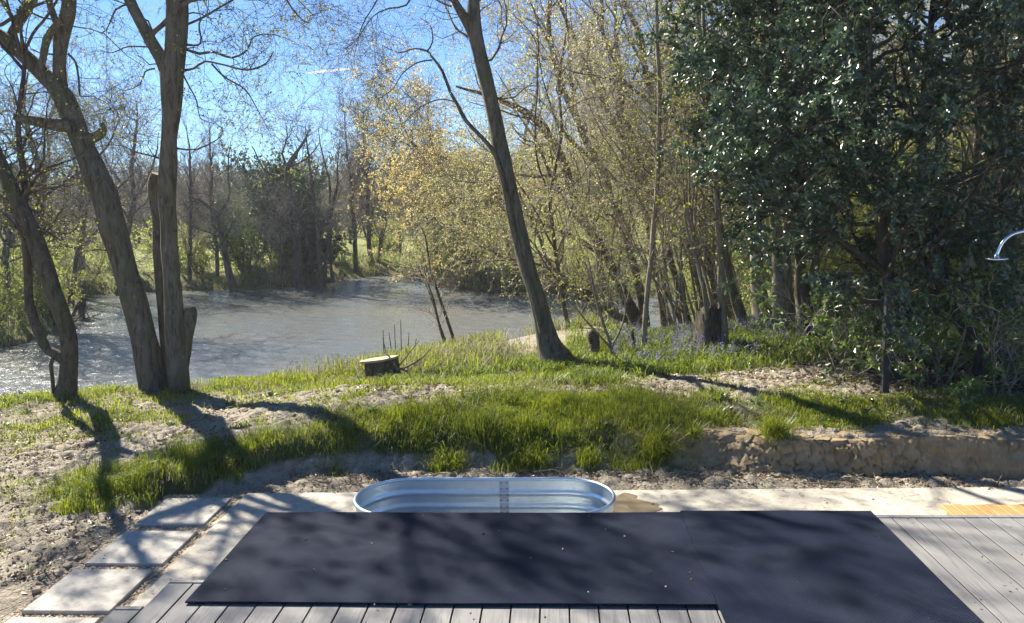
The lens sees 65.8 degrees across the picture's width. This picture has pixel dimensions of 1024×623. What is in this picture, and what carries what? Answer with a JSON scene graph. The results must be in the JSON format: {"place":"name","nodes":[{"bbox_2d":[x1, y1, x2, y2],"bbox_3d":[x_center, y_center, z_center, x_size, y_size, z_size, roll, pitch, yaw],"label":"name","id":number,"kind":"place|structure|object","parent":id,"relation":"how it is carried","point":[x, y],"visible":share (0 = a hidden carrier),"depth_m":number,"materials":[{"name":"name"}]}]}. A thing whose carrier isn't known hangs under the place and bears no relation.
{"place":"outdoors","nodes":[
{"label":"outdoors","id":0,"kind":"place"},
{"bbox_2d":[0,276,698,395],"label":"water","id":1,"kind":"structure","parent":0,"point":[245,332],"depth_m":25.24,"materials":[{"name":"liquid"}]},
{"bbox_2d":[72,298,108,321],"bbox_3d":[-14.903,0.602,28.062,2.005,2.307,1.711,-1,8,3],"label":"water snag","id":2,"kind":"object","parent":1,"relation":"in","point":[80,308],"visible":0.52,"depth_m":28.02,"materials":[{"name":"brown wood"}]},
{"bbox_2d":[0,0,978,190],"label":"sky","id":3,"kind":"structure","parent":0,"point":[211,73],"materials":[{"name":"blue"}]},
{"bbox_2d":[0,208,1023,622],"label":"ground","id":4,"kind":"structure","parent":0,"point":[262,474],"depth_m":8.05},
{"bbox_2d":[0,260,23,323],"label":"hazel bush","id":5,"kind":"object","parent":4,"relation":"on","point":[7,296],"visible":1,"depth_m":23.91,"materials":[{"name":"green plant"}]},
{"bbox_2d":[0,231,66,301],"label":"hazel bush","id":6,"kind":"object","parent":4,"relation":"on","point":[20,279],"visible":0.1,"depth_m":27.75,"materials":[{"name":"green plant"}]},
{"bbox_2d":[5,617,101,622],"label":"paving slab","id":7,"kind":"structure","parent":4,"relation":"on","point":[50,620],"depth_m":5.12,"materials":[{"name":"stone"}]},
{"bbox_2d":[18,267,89,323],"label":"hazel bush","id":8,"kind":"object","parent":4,"relation":"on","point":[41,300],"visible":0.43,"depth_m":26.98,"materials":[{"name":"green plant"}]},
{"bbox_2d":[0,51,113,309],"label":"tree","id":9,"kind":"object","parent":4,"relation":"on","point":[9,240],"visible":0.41,"depth_m":25.48,"materials":[{"name":"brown plant"}]},
{"bbox_2d":[48,232,112,296],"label":"hazel bush","id":10,"kind":"object","parent":4,"relation":"on","point":[91,260],"visible":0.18,"depth_m":35.93,"materials":[{"name":"green plant"}]},
{"bbox_2d":[46,142,125,305],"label":"tree","id":11,"kind":"object","parent":4,"relation":"on","point":[77,261],"visible":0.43,"depth_m":31.87,"materials":[{"name":"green plant"}]},
{"bbox_2d":[21,569,153,615],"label":"paving slab","id":12,"kind":"structure","parent":4,"relation":"on","point":[91,591],"depth_m":5.49,"materials":[{"name":"stone"}]},
{"bbox_2d":[1,54,188,298],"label":"tree","id":13,"kind":"object","parent":4,"relation":"on","point":[83,263],"visible":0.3,"depth_m":33.76,"materials":[{"name":"brown plant"}]},
{"bbox_2d":[0,4,207,315],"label":"tree","id":14,"kind":"object","parent":4,"relation":"on","point":[40,180],"visible":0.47,"depth_m":26.78,"materials":[{"name":"brown plant"}]},
{"bbox_2d":[34,63,225,239],"bbox_3d":[-18.227,-6.056,38.104,8.560,11.828,6.238,-1,8,3],"label":"tree","id":15,"kind":"object","parent":4,"relation":"on","point":[130,221],"visible":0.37,"depth_m":37.59,"materials":[{"name":"brown plant"}]},
{"bbox_2d":[91,159,181,240],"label":"distant tree","id":16,"kind":"object","parent":4,"relation":"on","point":[142,215],"visible":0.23,"depth_m":50.37,"materials":[{"name":"brown plant"}]},
{"bbox_2d":[85,531,197,567],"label":"paving slab","id":17,"kind":"structure","parent":4,"relation":"on","point":[123,550],"depth_m":6.17,"materials":[{"name":"stone"}]},
{"bbox_2d":[135,216,207,269],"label":"hazel bush","id":18,"kind":"object","parent":4,"relation":"on","point":[151,242],"visible":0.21,"depth_m":39.11,"materials":[{"name":"green plant"}]},
{"bbox_2d":[134,498,230,527],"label":"paving slab","id":19,"kind":"structure","parent":4,"relation":"on","point":[197,512],"depth_m":6.88,"materials":[{"name":"concrete"}]},
{"bbox_2d":[129,497,241,605],"bbox_3d":[-2.584,2.007,5.386,0.072,0.074,3.800,-1,8,3],"label":"kerb strip","id":20,"kind":"object","parent":4,"relation":"on","point":[176,560],"visible":0.54,"depth_m":6.08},
{"bbox_2d":[0,0,378,393],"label":"twin oak","id":21,"kind":"object","parent":4,"relation":"on","point":[164,363],"visible":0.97,"depth_m":10.96,"materials":[{"name":"brown plant"}]},
{"bbox_2d":[178,226,214,274],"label":"hazel bush","id":22,"kind":"object","parent":4,"relation":"on","point":[195,258],"visible":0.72,"depth_m":37.75,"materials":[{"name":"green plant"}]},
{"bbox_2d":[176,100,222,280],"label":"tree","id":23,"kind":"object","parent":4,"relation":"on","point":[191,206],"visible":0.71,"depth_m":36.87,"materials":[{"name":"brown plant"}]},
{"bbox_2d":[122,125,278,290],"bbox_3d":[-14.205,-4.329,36.407,6.883,8.807,6.826,-1,8,3],"label":"tree","id":24,"kind":"object","parent":4,"relation":"on","point":[231,281],"visible":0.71,"depth_m":36.16,"materials":[{"name":"brown plant"}]},
{"bbox_2d":[180,104,252,275],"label":"tree","id":25,"kind":"object","parent":4,"relation":"on","point":[210,154],"visible":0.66,"depth_m":37.08,"materials":[{"name":"brown plant"}]},
{"bbox_2d":[195,188,271,276],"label":"evergreen bush","id":26,"kind":"object","parent":4,"relation":"on","point":[241,236],"visible":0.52,"depth_m":37.89,"materials":[{"name":"green plant"}]},
{"bbox_2d":[212,226,283,272],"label":"hazel bush","id":27,"kind":"object","parent":4,"relation":"on","point":[240,254],"visible":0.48,"depth_m":38.29,"materials":[{"name":"green plant"}]},
{"bbox_2d":[246,236,293,272],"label":"hazel bush","id":28,"kind":"object","parent":4,"relation":"on","point":[284,256],"visible":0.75,"depth_m":38.08,"materials":[{"name":"green plant"}]},
{"bbox_2d":[206,132,345,270],"bbox_3d":[-11.424,-5.353,40.389,6.963,7.649,7.971,-1,8,3],"label":"tree","id":29,"kind":"object","parent":4,"relation":"on","point":[296,179],"visible":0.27,"depth_m":39.18,"materials":[{"name":"green plant"}]},
{"bbox_2d":[227,69,343,288],"bbox_3d":[-10.061,-5.672,36.947,6.369,10.963,6.059,-7,10,-36],"label":"tree","id":30,"kind":"object","parent":4,"relation":"on","point":[294,232],"visible":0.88,"depth_m":36.36,"materials":[{"name":"brown plant"}]},
{"bbox_2d":[250,184,322,288],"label":"tree","id":31,"kind":"object","parent":4,"relation":"on","point":[280,242],"visible":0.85,"depth_m":36.45,"materials":[{"name":"green plant"}]},
{"bbox_2d":[0,0,578,401],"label":"leaning tree","id":32,"kind":"object","parent":4,"relation":"on","point":[551,346],"depth_m":11.20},
{"bbox_2d":[255,187,357,277],"bbox_3d":[-10.211,-3.879,39.404,4.865,4.605,5.210,-1,8,3],"label":"evergreen bush","id":33,"kind":"object","parent":4,"relation":"on","point":[312,265],"visible":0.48,"depth_m":38.53,"materials":[{"name":"green plant"}]},
{"bbox_2d":[285,109,374,286],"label":"tree","id":34,"kind":"object","parent":4,"relation":"on","point":[322,268],"visible":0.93,"depth_m":36.81,"materials":[{"name":"brown plant"}]},
{"bbox_2d":[308,67,389,272],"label":"tree","id":35,"kind":"object","parent":4,"relation":"on","point":[354,244],"visible":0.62,"depth_m":41.03,"materials":[{"name":"brown plant"}]},
{"bbox_2d":[330,90,400,265],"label":"tree","id":36,"kind":"object","parent":4,"relation":"on","point":[368,234],"visible":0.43,"depth_m":42.33,"materials":[{"name":"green plant"}]},
{"bbox_2d":[0,146,738,243],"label":"distant woodland","id":37,"kind":"object","parent":4,"relation":"on","point":[236,178],"visible":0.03,"depth_m":75.06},
{"bbox_2d":[346,87,412,261],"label":"tree","id":38,"kind":"object","parent":4,"relation":"on","point":[381,232],"visible":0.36,"depth_m":42.93,"materials":[{"name":"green plant"}]},
{"bbox_2d":[359,355,401,378],"bbox_3d":[-1.885,0.912,11.437,0.587,0.552,0.565,4,10,34],"label":"tree stump","id":39,"kind":"object","parent":4,"relation":"on","point":[375,366],"visible":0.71,"depth_m":11.27,"materials":[{"name":"brown wood"}]},
{"bbox_2d":[0,248,824,346],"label":"bankside undergrowth","id":40,"kind":"object","parent":4,"relation":"on","point":[42,319],"visible":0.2,"depth_m":36.00,"materials":[{"name":"green plant"}]},
{"bbox_2d":[372,199,471,341],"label":"bare sapling","id":41,"kind":"object","parent":4,"relation":"on","point":[442,306],"visible":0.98,"depth_m":16.11,"materials":[{"name":"plant"}]},
{"bbox_2d":[385,66,474,272],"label":"tree","id":42,"kind":"object","parent":4,"relation":"on","point":[430,98],"visible":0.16,"depth_m":37.59,"materials":[{"name":"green plant"}]},
{"bbox_2d":[261,309,625,378],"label":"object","id":43,"kind":"object","parent":4,"relation":"on","point":[487,343],"visible":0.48,"depth_m":12.77,"materials":[{"name":"green plant"}]},
{"bbox_2d":[337,108,550,288],"bbox_3d":[-3.033,-4.688,33.776,7.760,8.061,11.399,-8,10,-39],"label":"golden tree","id":44,"kind":"object","parent":4,"relation":"on","point":[459,235],"visible":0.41,"depth_m":33.20,"materials":[{"name":"yellow plant"}]},
{"bbox_2d":[415,234,477,278],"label":"bush","id":45,"kind":"object","parent":4,"relation":"on","point":[446,256],"visible":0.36,"depth_m":36.28,"materials":[{"name":"green plant"}]},
{"bbox_2d":[395,77,527,251],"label":"golden tree","id":46,"kind":"object","parent":4,"relation":"on","point":[484,158],"visible":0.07,"depth_m":46.16,"materials":[{"name":"yellow plant"}]},
{"bbox_2d":[433,253,502,289],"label":"bush","id":47,"kind":"object","parent":4,"relation":"on","point":[455,280],"visible":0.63,"depth_m":34.79,"materials":[{"name":"green plant"}]},
{"bbox_2d":[335,0,615,266],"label":"golden tree","id":48,"kind":"object","parent":4,"relation":"on","point":[472,132],"visible":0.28,"depth_m":32.55,"materials":[{"name":"yellow plant"}]},
{"bbox_2d":[339,35,626,261],"bbox_3d":[0.384,-7.152,38.264,6.616,10.432,18.734,6,11,42],"label":"golden tree","id":49,"kind":"object","parent":4,"relation":"on","point":[418,137],"visible":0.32,"depth_m":33.21,"materials":[{"name":"yellow plant"}]},
{"bbox_2d":[2,476,963,622],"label":"gravel","id":50,"kind":"structure","parent":4,"relation":"on","point":[158,570],"depth_m":6.20,"materials":[{"name":"gravel"}]},
{"bbox_2d":[0,347,984,496],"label":"weeds","id":51,"kind":"object","parent":4,"relation":"on","point":[26,411],"visible":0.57,"depth_m":8.66,"materials":[{"name":"green plant"}]},
{"bbox_2d":[359,121,628,329],"bbox_3d":[-0.400,-1.322,19.435,6.862,6.807,5.046,-1,8,3],"label":"tree","id":52,"kind":"object","parent":4,"relation":"on","point":[504,259],"visible":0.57,"depth_m":18.83,"materials":[{"name":"yellow plant"}]},
{"bbox_2d":[0,360,1022,594],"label":"clay crumbs","id":53,"kind":"object","parent":4,"relation":"on","point":[38,589],"visible":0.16,"depth_m":7.35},
{"bbox_2d":[0,341,1023,618],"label":"fallen leaves","id":54,"kind":"object","parent":4,"relation":"on","point":[372,477],"visible":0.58,"depth_m":8.62,"materials":[{"name":"brown plant"}]},
{"bbox_2d":[385,29,687,327],"bbox_3d":[0.405,-2.873,18.925,7.327,8.197,3.780,4,10,34],"label":"leaning tree","id":55,"kind":"object","parent":4,"relation":"on","point":[633,311],"visible":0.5,"depth_m":18.43,"materials":[{"name":"yellow plant"}]},
{"bbox_2d":[400,0,679,323],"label":"leaning tree","id":56,"kind":"object","parent":4,"relation":"on","point":[551,220],"visible":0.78,"depth_m":14.80,"materials":[{"name":"yellow plant"}]},
{"bbox_2d":[495,196,595,264],"bbox_3d":[2.070,-3.473,36.458,4.237,4.041,4.160,6,11,41],"label":"hazel bush","id":57,"kind":"object","parent":4,"relation":"on","point":[552,253],"visible":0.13,"depth_m":36.26,"materials":[{"name":"green plant"}]},
{"bbox_2d":[415,0,697,327],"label":"hazel clump","id":58,"kind":"object","parent":4,"relation":"on","point":[600,268],"visible":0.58,"depth_m":16.85,"materials":[{"name":"yellow plant"}]},
{"bbox_2d":[481,0,664,327],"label":"leaning tree","id":59,"kind":"object","parent":4,"relation":"on","point":[640,302],"visible":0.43,"depth_m":18.39,"materials":[{"name":"brown plant"}]},
{"bbox_2d":[567,0,629,260],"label":"woodland tree","id":60,"kind":"object","parent":4,"relation":"on","point":[596,191],"visible":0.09,"depth_m":36.94,"materials":[{"name":"brown plant"}]},
{"bbox_2d":[543,218,663,355],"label":"forked sapling","id":61,"kind":"object","parent":4,"relation":"on","point":[610,344],"visible":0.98,"depth_m":11.93,"materials":[{"name":"brown plant"}]},
{"bbox_2d":[581,199,640,264],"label":"hazel bush","id":62,"kind":"object","parent":4,"relation":"on","point":[616,235],"visible":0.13,"depth_m":35.59,"materials":[{"name":"green plant"}]},
{"bbox_2d":[557,0,682,322],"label":"leaning tree","id":63,"kind":"object","parent":4,"relation":"on","point":[678,310],"visible":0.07,"depth_m":20.20,"materials":[{"name":"brown plant"}]},
{"bbox_2d":[522,0,718,328],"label":"leaning tree","id":64,"kind":"object","parent":4,"relation":"on","point":[664,321],"visible":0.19,"depth_m":18.43,"materials":[{"name":"brown plant"}]},
{"bbox_2d":[503,0,749,307],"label":"leaning tree","id":65,"kind":"object","parent":4,"relation":"on","point":[648,176],"visible":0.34,"depth_m":16.60,"materials":[{"name":"brown plant"}]},
{"bbox_2d":[518,0,746,324],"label":"leaning tree","id":66,"kind":"object","parent":4,"relation":"on","point":[672,271],"visible":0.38,"depth_m":16.88,"materials":[{"name":"brown plant"}]},
{"bbox_2d":[485,2,796,327],"bbox_3d":[2.484,-3.709,14.803,6.687,8.867,6.605,-6,9,-30],"label":"hazel clump","id":67,"kind":"object","parent":4,"relation":"on","point":[667,298],"visible":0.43,"depth_m":15.09,"materials":[{"name":"brown plant"}]},
{"bbox_2d":[543,0,739,307],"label":"leaning tree","id":68,"kind":"object","parent":4,"relation":"on","point":[710,263],"visible":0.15,"depth_m":16.66,"materials":[{"name":"brown plant"}]},
{"bbox_2d":[273,334,1023,492],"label":"twig litter","id":69,"kind":"object","parent":4,"relation":"on","point":[547,470],"visible":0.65,"depth_m":7.62,"materials":[{"name":"brown plant"}]},
{"bbox_2d":[490,0,808,325],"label":"hazel clump","id":70,"kind":"object","parent":4,"relation":"on","point":[714,269],"visible":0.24,"depth_m":15.37,"materials":[{"name":"brown plant"}]},
{"bbox_2d":[571,0,735,347],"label":"pale sapling","id":71,"kind":"object","parent":4,"relation":"on","point":[652,245],"visible":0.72,"depth_m":11.48,"materials":[{"name":"yellow plant"}]},
{"bbox_2d":[464,1,860,323],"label":"hazel clump","id":72,"kind":"object","parent":4,"relation":"on","point":[691,273],"visible":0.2,"depth_m":16.14,"materials":[{"name":"brown plant"}]},
{"bbox_2d":[602,0,770,350],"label":"coppice stool","id":73,"kind":"object","parent":4,"relation":"on","point":[711,322],"visible":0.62,"depth_m":11.32,"materials":[{"name":"brown plant"}]},
{"bbox_2d":[374,290,1022,384],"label":"bluebell","id":74,"kind":"object","parent":4,"relation":"on","point":[657,367],"depth_m":11.24,"materials":[{"name":"plant"}]},
{"bbox_2d":[592,0,880,326],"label":"woodland tree","id":75,"kind":"object","parent":4,"relation":"on","point":[739,313],"visible":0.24,"depth_m":12.34,"materials":[{"name":"brown plant"}]},
{"bbox_2d":[597,0,891,325],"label":"woodland tree","id":76,"kind":"object","parent":4,"relation":"on","point":[755,309],"visible":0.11,"depth_m":12.85,"materials":[{"name":"brown plant"}]},
{"bbox_2d":[616,0,897,330],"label":"woodland tree","id":77,"kind":"object","parent":4,"relation":"on","point":[776,268],"visible":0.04,"depth_m":12.07,"materials":[{"name":"brown plant"}]},
{"bbox_2d":[647,0,892,335],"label":"holly tree","id":78,"kind":"object","parent":4,"relation":"on","point":[711,48],"visible":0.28,"depth_m":10.94,"materials":[{"name":"green plant"}]},
{"bbox_2d":[637,1,923,324],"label":"woodland tree","id":79,"kind":"object","parent":4,"relation":"on","point":[790,307],"visible":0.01,"depth_m":12.61,"materials":[{"name":"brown plant"}]},
{"bbox_2d":[607,425,1023,479],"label":"clay bank","id":80,"kind":"structure","parent":4,"relation":"on","point":[724,447],"depth_m":7.51,"materials":[{"name":"soil"}]},
{"bbox_2d":[656,0,986,320],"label":"woodland tree","id":81,"kind":"object","parent":4,"relation":"on","point":[813,262],"visible":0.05,"depth_m":11.78,"materials":[{"name":"brown plant"}]},
{"bbox_2d":[634,0,1023,379],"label":"holly tree","id":82,"kind":"object","parent":4,"relation":"on","point":[766,179],"visible":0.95,"depth_m":8.09,"materials":[{"name":"green plant"}]},
{"bbox_2d":[700,101,957,315],"bbox_3d":[6.184,-1.754,15.134,5.085,4.850,4.992,7,11,45],"label":"hazel bush","id":83,"kind":"object","parent":4,"relation":"on","point":[824,267],"visible":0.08,"depth_m":15.11,"materials":[{"name":"green plant"}]},
{"bbox_2d":[719,203,955,379],"bbox_3d":[3.955,-0.470,9.528,2.359,2.718,3.149,2,9,24],"label":"elder bush","id":84,"kind":"object","parent":4,"relation":"on","point":[868,341],"visible":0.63,"depth_m":9.04,"materials":[{"name":"green plant"}]},
{"bbox_2d":[729,1,950,326],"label":"woodland tree","id":85,"kind":"object","parent":4,"relation":"on","point":[797,296],"visible":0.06,"depth_m":11.95,"materials":[{"name":"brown plant"}]},
{"bbox_2d":[782,265,930,364],"bbox_3d":[4.080,0.144,9.567,1.194,1.461,1.484,-3,8,-8],"label":"elder bush","id":86,"kind":"object","parent":4,"relation":"on","point":[867,315],"visible":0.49,"depth_m":9.63,"materials":[{"name":"green plant"}]},
{"bbox_2d":[717,0,1023,374],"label":"holly tree","id":87,"kind":"object","parent":4,"relation":"on","point":[962,19],"visible":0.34,"depth_m":8.79,"materials":[{"name":"green plant"}]},
{"bbox_2d":[880,278,894,393],"bbox_3d":[4.011,0.428,8.483,0.075,1.568,0.076,-1,8,3],"label":"garden post","id":88,"kind":"object","parent":4,"relation":"on","point":[885,375],"visible":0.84,"depth_m":8.46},
{"bbox_2d":[850,218,974,362],"bbox_3d":[5.000,-0.214,10.041,1.632,2.027,2.107,6,11,41],"label":"elder bush","id":89,"kind":"object","parent":4,"relation":"on","point":[933,353],"visible":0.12,"depth_m":9.76,"materials":[{"name":"green plant"}]},
{"bbox_2d":[816,75,1020,308],"bbox_3d":[6.837,-2.136,14.168,4.813,5.027,6.136,-2,8,-3],"label":"hazel bush","id":90,"kind":"object","parent":4,"relation":"on","point":[873,236],"visible":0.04,"depth_m":13.95,"materials":[{"name":"green plant"}]},
{"bbox_2d":[824,0,1023,318],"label":"woodland tree","id":91,"kind":"object","parent":4,"relation":"on","point":[977,137],"visible":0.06,"depth_m":10.88,"materials":[{"name":"green plant"}]},
{"bbox_2d":[828,1,1023,354],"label":"woodland tree","id":92,"kind":"object","parent":4,"relation":"on","point":[1007,179],"visible":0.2,"depth_m":9.82,"materials":[{"name":"green plant"}]},
{"bbox_2d":[844,241,1023,384],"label":"elder bush","id":93,"kind":"object","parent":4,"relation":"on","point":[951,323],"visible":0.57,"depth_m":8.75,"materials":[{"name":"green plant"}]},
{"bbox_2d":[853,8,1023,320],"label":"woodland tree","id":94,"kind":"object","parent":4,"relation":"on","point":[984,200],"visible":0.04,"depth_m":12.14,"materials":[{"name":"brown plant"}]},
{"bbox_2d":[863,33,1023,345],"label":"hazel bush","id":95,"kind":"object","parent":4,"relation":"on","point":[974,262],"visible":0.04,"depth_m":12.76,"materials":[{"name":"green plant"}]},
{"bbox_2d":[905,3,1023,330],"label":"woodland tree","id":96,"kind":"object","parent":4,"relation":"on","point":[1020,125],"visible":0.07,"depth_m":11.42,"materials":[{"name":"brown plant"}]},
{"bbox_2d":[945,374,989,413],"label":"elder bush","id":97,"kind":"object","parent":4,"relation":"on","point":[968,391],"visible":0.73,"depth_m":7.92,"materials":[{"name":"green plant"}]},
{"bbox_2d":[932,171,1023,380],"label":"elder bush","id":98,"kind":"object","parent":4,"relation":"on","point":[977,269],"visible":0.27,"depth_m":9.53,"materials":[{"name":"green plant"}]},
{"bbox_2d":[939,240,1023,403],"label":"elder bush","id":99,"kind":"object","parent":4,"relation":"on","point":[992,366],"visible":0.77,"depth_m":8.07,"materials":[{"name":"green plant"}]},
{"bbox_2d":[0,327,1023,572],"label":"grass","id":100,"kind":"structure","parent":0,"point":[640,405],"depth_m":8.16,"materials":[{"name":"plant"}]},
{"bbox_2d":[100,515,1023,622],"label":"wooden deck","id":101,"kind":"structure","parent":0,"point":[948,551],"depth_m":4.00,"materials":[{"name":"wood"}]},
{"bbox_2d":[185,512,716,605],"bbox_3d":[-0.302,1.389,4.561,2.700,0.016,1.167,-1,8,3],"label":"rubber mat","id":102,"kind":"object","parent":101,"relation":"on","point":[405,558],"visible":1,"depth_m":4.44,"materials":[{"name":"rubber"}]},
{"bbox_2d":[680,510,983,622],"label":"rubber mat","id":103,"kind":"object","parent":101,"relation":"on","point":[855,566],"visible":1,"depth_m":4.21,"materials":[{"name":"rubber"}]},
{"bbox_2d":[131,487,1023,622],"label":"concrete pavement","id":104,"kind":"structure","parent":0,"point":[222,537],"depth_m":6.79,"materials":[{"name":"concrete"}]},
{"bbox_2d":[353,477,615,512],"bbox_3d":[-0.187,1.563,5.520,1.814,0.599,0.710,-1,8,3],"label":"metal tub","id":105,"kind":"object","parent":104,"relation":"on","point":[496,495],"visible":0.29,"depth_m":5.82,"materials":[{"name":"metal"}]},
{"bbox_2d":[613,493,662,511],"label":"puddle on pavement","id":106,"kind":"object","parent":104,"relation":"on","point":[623,502],"visible":0.29,"depth_m":6.78,"materials":[{"name":"liquid"}]},
{"bbox_2d":[940,504,1023,514],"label":"duckboard","id":107,"kind":"object","parent":104,"relation":"on","point":[984,509],"visible":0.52,"depth_m":6.38,"materials":[{"name":"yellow wood"}]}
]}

